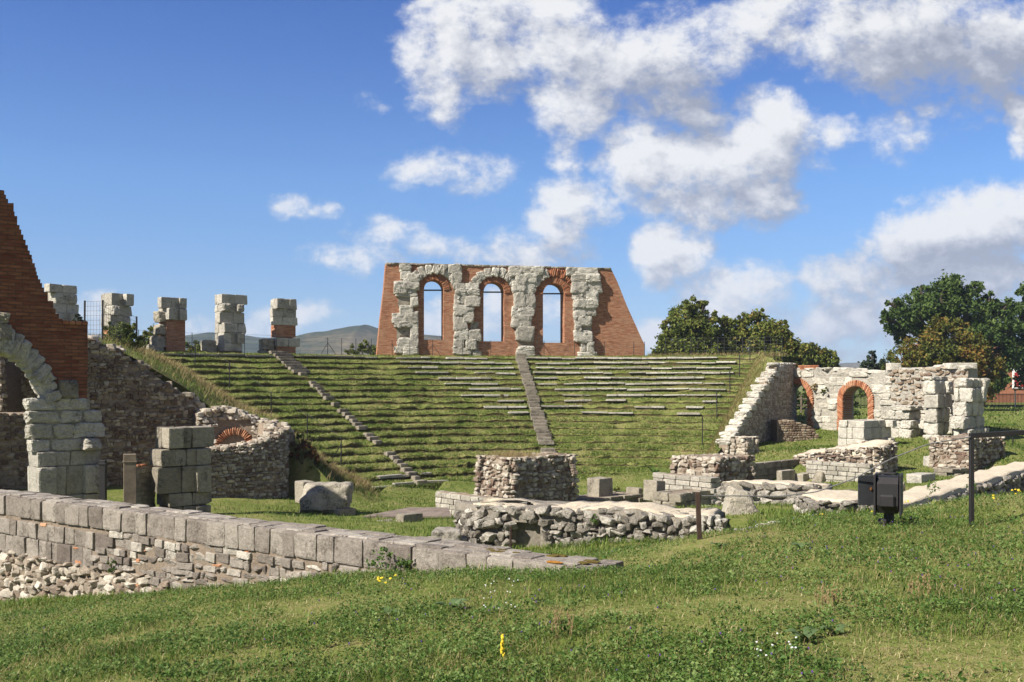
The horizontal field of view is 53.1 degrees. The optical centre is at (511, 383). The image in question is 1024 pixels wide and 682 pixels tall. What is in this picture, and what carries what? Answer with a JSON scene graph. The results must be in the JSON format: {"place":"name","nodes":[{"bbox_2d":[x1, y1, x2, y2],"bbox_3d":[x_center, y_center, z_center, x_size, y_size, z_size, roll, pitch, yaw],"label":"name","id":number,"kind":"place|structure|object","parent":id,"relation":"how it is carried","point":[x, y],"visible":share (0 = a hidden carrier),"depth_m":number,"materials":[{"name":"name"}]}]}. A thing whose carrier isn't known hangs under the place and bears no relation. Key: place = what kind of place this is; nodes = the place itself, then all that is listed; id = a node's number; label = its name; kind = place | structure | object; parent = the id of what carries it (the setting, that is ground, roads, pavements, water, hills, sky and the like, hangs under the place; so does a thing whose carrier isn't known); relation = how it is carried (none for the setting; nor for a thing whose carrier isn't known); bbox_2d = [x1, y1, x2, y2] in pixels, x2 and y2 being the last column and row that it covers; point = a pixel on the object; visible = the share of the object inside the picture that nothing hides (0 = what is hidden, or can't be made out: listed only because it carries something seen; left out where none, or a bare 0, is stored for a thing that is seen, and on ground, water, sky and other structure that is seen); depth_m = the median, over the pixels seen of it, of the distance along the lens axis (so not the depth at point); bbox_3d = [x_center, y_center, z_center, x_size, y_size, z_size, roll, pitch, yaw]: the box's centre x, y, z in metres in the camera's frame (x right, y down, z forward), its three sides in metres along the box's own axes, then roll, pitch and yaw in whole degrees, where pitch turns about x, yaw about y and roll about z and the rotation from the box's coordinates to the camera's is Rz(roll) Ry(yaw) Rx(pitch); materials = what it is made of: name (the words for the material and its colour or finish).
{"place":"outdoors","nodes":[
{"label":"outdoors","id":0,"kind":"place"},
{"bbox_2d":[150,425,213,512],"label":"stacked block pier","id":1,"kind":"structure","parent":0,"point":[180,458],"depth_m":33.48,"materials":[{"name":"stone"}]},
{"bbox_2d":[142,332,267,352],"bbox_3d":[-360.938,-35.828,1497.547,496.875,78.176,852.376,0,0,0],"label":"hills","id":2,"kind":"structure","parent":0,"point":[251,342],"depth_m":1349.69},
{"bbox_2d":[295,325,440,354],"bbox_3d":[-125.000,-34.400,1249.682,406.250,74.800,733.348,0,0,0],"label":"hills","id":3,"kind":"structure","parent":0,"point":[354,335],"depth_m":1133.90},
{"bbox_2d":[98,338,805,501],"bbox_3d":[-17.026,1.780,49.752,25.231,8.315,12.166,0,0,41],"label":"grass bank","id":4,"kind":"structure","parent":0,"point":[297,470],"depth_m":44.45,"materials":[{"name":"green plant"}]},
{"bbox_2d":[84,300,137,345],"bbox_3d":[-18.921,-2.533,48.703,1.102,2.667,2.923,0,0,18],"label":"fence","id":5,"kind":"object","parent":4,"relation":"on","point":[103,324],"visible":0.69,"depth_m":47.49,"materials":[{"name":"metal"}]},
{"bbox_2d":[100,321,143,358],"bbox_3d":[-18.772,-1.934,49.178,2.163,2.193,2.027,0,0,0],"label":"bush","id":6,"kind":"object","parent":4,"relation":"on","point":[128,331],"visible":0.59,"depth_m":49.11,"materials":[{"name":"green plant"}]},
{"bbox_2d":[288,440,319,464],"bbox_3d":[-9.019,3.404,44.231,1.418,1.992,0.842,0,0,-14],"label":"bush","id":7,"kind":"object","parent":4,"relation":"on","point":[311,453],"visible":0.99,"depth_m":44.16,"materials":[{"name":"green plant"}]},
{"bbox_2d":[293,428,330,472],"bbox_3d":[-8.854,3.273,44.684,1.662,2.654,1.194,0,0,26],"label":"bush","id":8,"kind":"object","parent":4,"relation":"on","point":[298,436],"visible":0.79,"depth_m":44.88,"materials":[{"name":"green plant"}]},
{"bbox_2d":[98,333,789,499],"bbox_3d":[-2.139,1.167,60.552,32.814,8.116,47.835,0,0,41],"label":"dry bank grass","id":9,"kind":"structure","parent":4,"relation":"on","point":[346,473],"depth_m":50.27,"materials":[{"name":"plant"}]},
{"bbox_2d":[149,350,757,491],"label":"terraced hillside","id":10,"kind":"structure","parent":0,"point":[405,408],"depth_m":62.44,"materials":[{"name":"green plant"}]},
{"bbox_2d":[162,353,272,356],"bbox_3d":[-18.478,-1.828,64.446,7.474,0.172,0.552,0,0,-42],"label":"stone seat row","id":11,"kind":"object","parent":10,"relation":"on","point":[220,354],"visible":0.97,"depth_m":64.53,"materials":[{"name":"stone"}]},
{"bbox_2d":[194,340,341,465],"bbox_3d":[-13.876,0.928,56.702,14.168,7.101,0.203,0,0,43],"label":"wire fence","id":12,"kind":"object","parent":10,"relation":"on","point":[271,406],"visible":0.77,"depth_m":55.34,"materials":[{"name":"metal"}]},
{"bbox_2d":[269,351,426,484],"bbox_3d":[-9.874,1.473,59.986,1.357,7.303,19.368,0,0,-36],"label":"stone stair","id":13,"kind":"object","parent":10,"relation":"on","point":[290,363],"visible":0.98,"depth_m":59.20,"materials":[{"name":"stone"}]},
{"bbox_2d":[400,361,511,363],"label":"stone seat row","id":14,"kind":"object","parent":10,"relation":"on","point":[452,362],"visible":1,"depth_m":71.06,"materials":[{"name":"stone"}]},
{"bbox_2d":[408,366,513,368],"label":"stone seat row","id":15,"kind":"object","parent":10,"relation":"on","point":[464,367],"visible":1,"depth_m":70.37,"materials":[{"name":"stone"}]},
{"bbox_2d":[516,353,556,452],"bbox_3d":[1.306,0.929,65.496,0.975,6.217,16.460,0,0,-6],"label":"stone stair","id":16,"kind":"object","parent":10,"relation":"on","point":[540,426],"visible":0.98,"depth_m":63.61,"materials":[{"name":"stone"}]},
{"bbox_2d":[534,377,704,378],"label":"stone seat row","id":17,"kind":"object","parent":10,"relation":"on","point":[628,377],"visible":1,"depth_m":68.74,"materials":[{"name":"stone"}]},
{"bbox_2d":[525,357,716,358],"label":"stone seat row","id":18,"kind":"object","parent":10,"relation":"on","point":[624,357],"visible":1,"depth_m":72.62,"materials":[{"name":"stone"}]},
{"bbox_2d":[541,405,703,407],"bbox_3d":[6.841,1.427,63.919,10.136,0.164,0.738,0,0,8],"label":"stone seat row","id":19,"kind":"object","parent":10,"relation":"on","point":[634,406],"visible":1,"depth_m":63.83,"materials":[{"name":"stone"}]},
{"bbox_2d":[538,382,723,384],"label":"stone seat row","id":20,"kind":"object","parent":10,"relation":"on","point":[633,383],"visible":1,"depth_m":67.75,"materials":[{"name":"stone"}]},
{"bbox_2d":[533,371,733,373],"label":"stone seat row","id":21,"kind":"object","parent":10,"relation":"on","point":[633,372],"visible":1,"depth_m":69.61,"materials":[{"name":"stone"}]},
{"bbox_2d":[536,366,731,368],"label":"stone seat row","id":22,"kind":"object","parent":10,"relation":"on","point":[626,367],"visible":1,"depth_m":70.77,"materials":[{"name":"stone"}]},
{"bbox_2d":[535,361,735,363],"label":"stone seat row","id":23,"kind":"object","parent":10,"relation":"on","point":[638,362],"visible":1,"depth_m":71.59,"materials":[{"name":"stone"}]},
{"bbox_2d":[555,388,725,390],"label":"stone seat row","id":24,"kind":"object","parent":10,"relation":"on","point":[635,389],"visible":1,"depth_m":66.77,"materials":[{"name":"stone"}]},
{"bbox_2d":[581,411,700,414],"bbox_3d":[7.869,1.792,62.886,7.337,0.169,0.538,0,0,10],"label":"stone seat row","id":25,"kind":"object","parent":10,"relation":"on","point":[684,413],"visible":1,"depth_m":62.99,"materials":[{"name":"stone"}]},
{"bbox_2d":[562,394,721,395],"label":"stone seat row","id":26,"kind":"object","parent":10,"relation":"on","point":[650,395],"visible":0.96,"depth_m":65.69,"materials":[{"name":"stone"}]},
{"bbox_2d":[702,339,750,444],"bbox_3d":[13.528,0.267,64.129,0.126,6.704,13.173,0,0,25],"label":"wire fence","id":27,"kind":"object","parent":10,"relation":"on","point":[724,387],"visible":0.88,"depth_m":64.53,"materials":[{"name":"metal"}]},
{"bbox_2d":[0,386,1023,681],"bbox_3d":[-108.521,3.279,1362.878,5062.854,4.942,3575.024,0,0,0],"label":"ground","id":28,"kind":"structure","parent":0,"point":[734,522],"depth_m":8.42,"materials":[{"name":"green plant"}]},
{"bbox_2d":[0,412,29,488],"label":"rubble wall","id":29,"kind":"structure","parent":28,"relation":"on","point":[14,462],"depth_m":39.76,"materials":[{"name":"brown stone"}]},
{"bbox_2d":[0,357,37,411],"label":"rubble wall","id":30,"kind":"structure","parent":28,"relation":"on","point":[16,389],"depth_m":44.93,"materials":[{"name":"stone"}]},
{"bbox_2d":[0,190,104,499],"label":"brick arch wall","id":31,"kind":"structure","parent":28,"relation":"on","point":[43,346],"depth_m":32.19,"materials":[{"name":"stone"}]},
{"bbox_2d":[98,460,107,499],"bbox_3d":[-13.020,3.179,32.600,0.240,1.500,0.200,0,0,0],"label":"dark post","id":32,"kind":"object","parent":28,"relation":"on","point":[102,464],"visible":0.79,"depth_m":32.52,"materials":[{"name":"metal"}]},
{"bbox_2d":[123,454,136,503],"bbox_3d":[-12.015,3.119,32.200,0.419,1.828,0.379,0,0,-21],"label":"timber post","id":33,"kind":"object","parent":28,"relation":"on","point":[129,477],"visible":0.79,"depth_m":32.04,"materials":[{"name":"brown wood"}]},
{"bbox_2d":[87,335,204,485],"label":"retaining wall","id":34,"kind":"structure","parent":28,"relation":"on","point":[135,402],"depth_m":43.05,"materials":[{"name":"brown stone"}]},
{"bbox_2d":[136,464,155,506],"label":"stub wall","id":35,"kind":"structure","parent":28,"relation":"on","point":[145,495],"depth_m":33.05,"materials":[{"name":"stone"}]},
{"bbox_2d":[193,405,294,498],"bbox_3d":[-11.728,3.160,43.088,4.546,4.447,5.242,0,0,0],"label":"niche ruin","id":36,"kind":"object","parent":28,"relation":"on","point":[249,455],"visible":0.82,"depth_m":42.79,"materials":[{"name":"stone"}]},
{"bbox_2d":[295,480,313,502],"bbox_3d":[-7.843,4.079,38.718,0.500,0.834,0.693,0,0,-41],"label":"stone block","id":37,"kind":"object","parent":28,"relation":"on","point":[299,485],"depth_m":38.57,"materials":[{"name":"stone"}]},
{"bbox_2d":[0,489,623,601],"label":"foreground wall","id":38,"kind":"structure","parent":28,"relation":"on","point":[59,545],"depth_m":14.91,"materials":[{"name":"grey stone"}]},
{"bbox_2d":[299,482,353,513],"bbox_3d":[-6.885,4.302,38.214,1.932,1.314,1.765,0,0,0],"label":"boulder","id":39,"kind":"object","parent":28,"relation":"on","point":[325,497],"visible":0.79,"depth_m":37.48,"materials":[{"name":"stone"}]},
{"bbox_2d":[333,507,355,515],"bbox_3d":[-6.154,4.756,37.599,0.733,0.382,0.453,0,0,-41],"label":"stone block","id":40,"kind":"object","parent":28,"relation":"on","point":[349,510],"depth_m":37.42,"materials":[{"name":"stone"}]},
{"bbox_2d":[364,546,397,571],"bbox_3d":[-1.558,2.084,12.233,0.419,0.305,0.328,0,0,0],"label":"wall weed","id":41,"kind":"object","parent":28,"relation":"on","point":[385,549],"depth_m":12.18,"materials":[{"name":"green plant"}]},
{"bbox_2d":[396,554,412,568],"bbox_3d":[-1.267,2.102,12.124,0.204,0.192,0.192,0,0,29],"label":"wall weed","id":42,"kind":"object","parent":28,"relation":"on","point":[403,562],"depth_m":12.10,"materials":[{"name":"green plant"}]},
{"bbox_2d":[362,507,450,518],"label":"stone slab","id":43,"kind":"structure","parent":28,"relation":"on","point":[435,512],"depth_m":37.58,"materials":[{"name":"grey stone"}]},
{"bbox_2d":[396,512,422,521],"bbox_3d":[-3.352,4.527,33.424,0.807,0.621,0.443,0,0,-41],"label":"stone block","id":44,"kind":"object","parent":28,"relation":"on","point":[412,517],"depth_m":33.25,"materials":[{"name":"stone"}]},
{"bbox_2d":[434,598,468,607],"bbox_3d":[-0.478,1.839,8.499,0.233,0.089,0.263,0,0,45],"label":"broadleaf plant","id":45,"kind":"object","parent":28,"relation":"on","point":[456,601],"visible":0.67,"depth_m":8.52,"materials":[{"name":"green plant"}]},
{"bbox_2d":[435,452,579,514],"bbox_3d":[0.000,4.041,40.698,4.726,2.561,4.455,0,0,-41],"label":"rubble foundation","id":46,"kind":"object","parent":28,"relation":"on","point":[548,476],"visible":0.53,"depth_m":39.81,"materials":[{"name":"stone"}]},
{"bbox_2d":[0,490,1023,681],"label":"clover","id":47,"kind":"object","parent":28,"relation":"on","point":[706,674],"visible":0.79,"depth_m":7.60,"materials":[{"name":"green plant"}]},
{"bbox_2d":[44,504,1023,673],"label":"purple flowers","id":48,"kind":"object","parent":28,"relation":"on","point":[715,589],"visible":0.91,"depth_m":8.06,"materials":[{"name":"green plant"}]},
{"bbox_2d":[551,605,573,637],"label":"dry stalks","id":49,"kind":"object","parent":28,"relation":"on","point":[555,618],"visible":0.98,"depth_m":6.92,"materials":[{"name":"beige plant"}]},
{"bbox_2d":[428,496,730,547],"bbox_3d":[1.499,3.189,20.657,6.411,1.657,2.292,0,0,10],"label":"rubble footing","id":50,"kind":"object","parent":28,"relation":"on","point":[491,520],"visible":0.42,"depth_m":20.09,"materials":[{"name":"stone"}]},
{"bbox_2d":[587,476,612,496],"bbox_3d":[3.746,4.550,43.556,0.883,1.155,0.734,0,0,-41],"label":"stone block","id":51,"kind":"object","parent":28,"relation":"on","point":[600,486],"depth_m":43.29,"materials":[{"name":"stone"}]},
{"bbox_2d":[576,491,644,502],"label":"ashlar plinth","id":52,"kind":"structure","parent":28,"relation":"on","point":[623,496],"depth_m":43.31,"materials":[{"name":"stone"}]},
{"bbox_2d":[643,480,664,500],"bbox_3d":[5.987,4.459,43.064,0.588,0.868,0.755,0,0,-42],"label":"stone block","id":53,"kind":"object","parent":28,"relation":"on","point":[651,487],"depth_m":42.85,"materials":[{"name":"stone"}]},
{"bbox_2d":[652,489,715,507],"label":"ashlar plinth","id":54,"kind":"structure","parent":28,"relation":"on","point":[677,497],"depth_m":41.40,"materials":[{"name":"stone"}]},
{"bbox_2d":[650,295,722,355],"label":"tree","id":55,"kind":"object","parent":28,"relation":"on","point":[692,326],"visible":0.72,"depth_m":94.53,"materials":[{"name":"green plant"}]},
{"bbox_2d":[693,492,701,539],"bbox_3d":[2.213,1.658,12.200,0.112,0.742,0.039,0,0,0],"label":"iron post","id":56,"kind":"object","parent":28,"relation":"on","point":[698,515],"visible":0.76,"depth_m":12.18,"materials":[{"name":"brown metal"}]},
{"bbox_2d":[700,437,969,496],"bbox_3d":[3.792,0.981,12.048,3.132,0.734,0.179,0,0,6],"label":"chain rope","id":57,"kind":"object","parent":56,"relation":"attached to","point":[841,482],"visible":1,"depth_m":12.03,"materials":[{"name":"metal"}]},
{"bbox_2d":[652,453,755,505],"bbox_3d":[8.584,4.188,44.649,3.916,2.254,3.609,0,0,-40],"label":"rubble foundation","id":58,"kind":"object","parent":28,"relation":"on","point":[711,472],"visible":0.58,"depth_m":43.85,"materials":[{"name":"stone"}]},
{"bbox_2d":[722,486,760,514],"bbox_3d":[4.806,2.493,21.579,0.829,0.668,0.732,0,0,0],"label":"boulder","id":59,"kind":"object","parent":28,"relation":"on","point":[733,505],"visible":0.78,"depth_m":21.31,"materials":[{"name":"stone"}]},
{"bbox_2d":[730,436,759,454],"bbox_3d":[11.836,3.659,52.322,1.477,2.003,1.242,0,0,-40],"label":"rubble stub","id":60,"kind":"object","parent":28,"relation":"on","point":[745,445],"visible":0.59,"depth_m":52.03,"materials":[{"name":"stone"}]},
{"bbox_2d":[715,362,796,453],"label":"stepped rubble wall","id":61,"kind":"structure","parent":28,"relation":"on","point":[772,395],"depth_m":58.53,"materials":[{"name":"stone"}]},
{"bbox_2d":[707,308,813,367],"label":"tree","id":62,"kind":"object","parent":28,"relation":"on","point":[731,334],"visible":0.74,"depth_m":96.32,"materials":[{"name":"green plant"}]},
{"bbox_2d":[750,459,798,479],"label":"ashlar wall","id":63,"kind":"structure","parent":28,"relation":"on","point":[768,470],"depth_m":47.68,"materials":[{"name":"stone"}]},
{"bbox_2d":[777,469,794,479],"bbox_3d":[12.568,4.330,46.972,1.115,0.770,0.312,0,0,-42],"label":"stone block","id":64,"kind":"object","parent":28,"relation":"on","point":[788,474],"depth_m":46.74,"materials":[{"name":"stone"}]},
{"bbox_2d":[714,479,872,514],"bbox_3d":[6.953,3.007,24.111,2.347,1.277,6.495,0,0,-9],"label":"rubble footing","id":65,"kind":"object","parent":28,"relation":"on","point":[832,499],"visible":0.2,"depth_m":24.99,"materials":[{"name":"stone"}]},
{"bbox_2d":[771,419,818,441],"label":"rubble wall","id":66,"kind":"structure","parent":28,"relation":"on","point":[783,430],"depth_m":57.89,"materials":[{"name":"brown stone"}]},
{"bbox_2d":[785,626,817,639],"bbox_3d":[1.820,1.547,6.286,0.237,0.074,0.194,0,0,-25],"label":"broadleaf plant","id":67,"kind":"object","parent":28,"relation":"on","point":[807,633],"visible":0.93,"depth_m":6.32,"materials":[{"name":"green plant"}]},
{"bbox_2d":[795,472,809,480],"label":"stone block","id":68,"kind":"object","parent":28,"relation":"on","point":[803,476],"depth_m":47.18,"materials":[{"name":"stone"}]},
{"bbox_2d":[812,471,825,482],"bbox_3d":[14.238,4.432,47.004,0.982,0.876,0.622,0,0,-42],"label":"stone block","id":69,"kind":"object","parent":28,"relation":"on","point":[819,476],"depth_m":46.64,"materials":[{"name":"stone"}]},
{"bbox_2d":[798,342,841,367],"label":"tree","id":70,"kind":"object","parent":28,"relation":"on","point":[821,358],"visible":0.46,"depth_m":99.43,"materials":[{"name":"green plant"}]},
{"bbox_2d":[815,582,842,610],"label":"dry stalks","id":71,"kind":"object","parent":28,"relation":"on","point":[826,596],"visible":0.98,"depth_m":7.18,"materials":[{"name":"beige plant"}]},
{"bbox_2d":[796,388,866,409],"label":"hedge","id":72,"kind":"object","parent":28,"relation":"on","point":[860,392],"visible":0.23,"depth_m":88.29,"materials":[{"name":"green plant"}]},
{"bbox_2d":[793,439,897,481],"bbox_3d":[15.170,3.834,47.815,3.350,2.510,4.979,0,0,-42],"label":"foundation","id":73,"kind":"object","parent":28,"relation":"on","point":[846,462],"visible":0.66,"depth_m":46.81,"materials":[{"name":"stone"}]},
{"bbox_2d":[838,419,896,445],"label":"ashlar plinth","id":74,"kind":"structure","parent":28,"relation":"on","point":[855,431],"depth_m":52.33,"materials":[{"name":"white stone"}]},
{"bbox_2d":[855,350,885,369],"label":"conifer tree","id":75,"kind":"object","parent":28,"relation":"on","point":[871,364],"visible":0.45,"depth_m":109.64,"materials":[{"name":"green plant"}]},
{"bbox_2d":[858,472,902,524],"bbox_3d":[4.338,1.367,12.051,0.488,0.649,0.405,0,0,24],"label":"floodlight","id":76,"kind":"object","parent":28,"relation":"on","point":[883,493],"visible":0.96,"depth_m":11.91,"materials":[{"name":"metal"}]},
{"bbox_2d":[793,363,989,439],"bbox_3d":[20.389,2.177,58.301,4.375,6.759,13.087,0,0,-43],"label":"arch wall ruin","id":77,"kind":"object","parent":28,"relation":"on","point":[941,400],"visible":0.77,"depth_m":57.10,"materials":[{"name":"stone"}]},
{"bbox_2d":[799,393,1023,406],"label":"iron railing","id":78,"kind":"object","parent":28,"relation":"on","point":[1003,394],"visible":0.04,"depth_m":107.99,"materials":[{"name":"red metal"}]},
{"bbox_2d":[907,569,931,599],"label":"dry stalks","id":79,"kind":"object","parent":28,"relation":"on","point":[911,583],"visible":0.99,"depth_m":7.38,"materials":[{"name":"beige plant"}]},
{"bbox_2d":[906,472,934,482],"bbox_3d":[17.845,4.246,44.678,1.306,0.706,0.710,0,0,-41],"label":"stone block","id":80,"kind":"object","parent":28,"relation":"on","point":[920,477],"depth_m":44.33,"materials":[{"name":"stone"}]},
{"bbox_2d":[880,313,1006,404],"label":"tree","id":81,"kind":"object","parent":28,"relation":"on","point":[953,348],"visible":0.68,"depth_m":90.83,"materials":[{"name":"green plant"}]},
{"bbox_2d":[933,466,968,475],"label":"ashlar plinth","id":82,"kind":"structure","parent":28,"relation":"on","point":[950,471],"depth_m":46.07,"materials":[{"name":"stone"}]},
{"bbox_2d":[879,269,1023,397],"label":"oak tree","id":83,"kind":"object","parent":28,"relation":"on","point":[901,319],"visible":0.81,"depth_m":102.63,"materials":[{"name":"green plant"}]},
{"bbox_2d":[902,344,1023,401],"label":"house","id":84,"kind":"structure","parent":28,"relation":"on","point":[1007,390],"depth_m":135.00,"materials":[{"name":"brick"}]},
{"bbox_2d":[903,461,1023,507],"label":"rubble footing","id":85,"kind":"object","parent":28,"relation":"on","point":[1007,478],"visible":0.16,"depth_m":27.42,"materials":[{"name":"stone"}]},
{"bbox_2d":[928,433,1005,472],"bbox_3d":[21.530,3.536,48.517,3.922,2.293,2.387,0,0,-41],"label":"rubble foundation","id":86,"kind":"object","parent":28,"relation":"on","point":[955,453],"visible":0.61,"depth_m":47.58,"materials":[{"name":"stone"}]},
{"bbox_2d":[969,430,1023,525],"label":"handrail","id":87,"kind":"object","parent":28,"relation":"on","point":[972,436],"visible":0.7,"depth_m":11.98,"materials":[{"name":"metal"}]},
{"bbox_2d":[1007,281,1023,389],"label":"tree","id":88,"kind":"object","parent":28,"relation":"on","point":[1020,292],"visible":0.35,"depth_m":105.96,"materials":[{"name":"green plant"}]},
{"bbox_2d":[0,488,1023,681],"bbox_3d":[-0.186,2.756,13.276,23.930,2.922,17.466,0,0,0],"label":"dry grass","id":89,"kind":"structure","parent":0,"point":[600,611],"depth_m":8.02,"materials":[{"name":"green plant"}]},
{"bbox_2d":[0,0,1023,362],"label":"sky","id":90,"kind":"structure","parent":0,"point":[814,165],"materials":[{"name":"blue"}]},
{"bbox_2d":[712,354,781,453],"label":"grass bank","id":91,"kind":"structure","parent":0,"point":[768,358],"depth_m":65.97,"materials":[{"name":"green plant"}]},
{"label":"hilltop path","id":92,"kind":"structure","parent":0,"visible":0},
{"bbox_2d":[44,283,78,320],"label":"stone pier","id":93,"kind":"structure","parent":92,"relation":"on","point":[63,298],"depth_m":58.56,"materials":[{"name":"stone"}]},
{"bbox_2d":[101,293,133,355],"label":"stone pier","id":94,"kind":"structure","parent":92,"relation":"on","point":[122,303],"depth_m":61.41,"materials":[{"name":"stone"}]},
{"bbox_2d":[142,323,158,347],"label":"bush","id":95,"kind":"object","parent":92,"relation":"on","point":[149,333],"visible":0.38,"depth_m":71.67,"materials":[{"name":"green plant"}]},
{"bbox_2d":[146,297,186,351],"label":"stone pier","id":96,"kind":"structure","parent":92,"relation":"on","point":[170,316],"depth_m":63.98,"materials":[{"name":"stone"}]},
{"bbox_2d":[185,340,202,351],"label":"bush","id":97,"kind":"object","parent":92,"relation":"on","point":[191,347],"visible":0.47,"depth_m":69.85,"materials":[{"name":"green plant"}]},
{"bbox_2d":[200,294,246,352],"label":"stone pier","id":98,"kind":"structure","parent":92,"relation":"on","point":[229,319],"depth_m":66.74,"materials":[{"name":"stone"}]},
{"bbox_2d":[138,329,371,357],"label":"wire fence","id":99,"kind":"object","parent":92,"relation":"on","point":[270,344],"visible":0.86,"depth_m":66.97,"materials":[{"name":"metal"}]},
{"bbox_2d":[257,298,299,353],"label":"stone pier","id":100,"kind":"structure","parent":92,"relation":"on","point":[283,321],"depth_m":68.95,"materials":[{"name":"stone"}]},
{"bbox_2d":[343,339,376,354],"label":"bush","id":101,"kind":"object","parent":92,"relation":"on","point":[360,346],"visible":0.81,"depth_m":79.89,"materials":[{"name":"green plant"}]},
{"bbox_2d":[376,262,643,355],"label":"arcade wall ruin","id":102,"kind":"object","parent":92,"relation":"on","point":[595,314],"visible":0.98,"depth_m":74.89,"materials":[{"name":"stone"}]},
{"bbox_2d":[392,340,644,355],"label":"wire fence","id":103,"kind":"object","parent":92,"relation":"on","point":[574,346],"visible":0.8,"depth_m":73.90,"materials":[{"name":"metal"}]},
{"bbox_2d":[665,336,782,360],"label":"wire fence","id":104,"kind":"object","parent":92,"relation":"on","point":[704,344],"visible":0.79,"depth_m":75.55,"materials":[{"name":"metal"}]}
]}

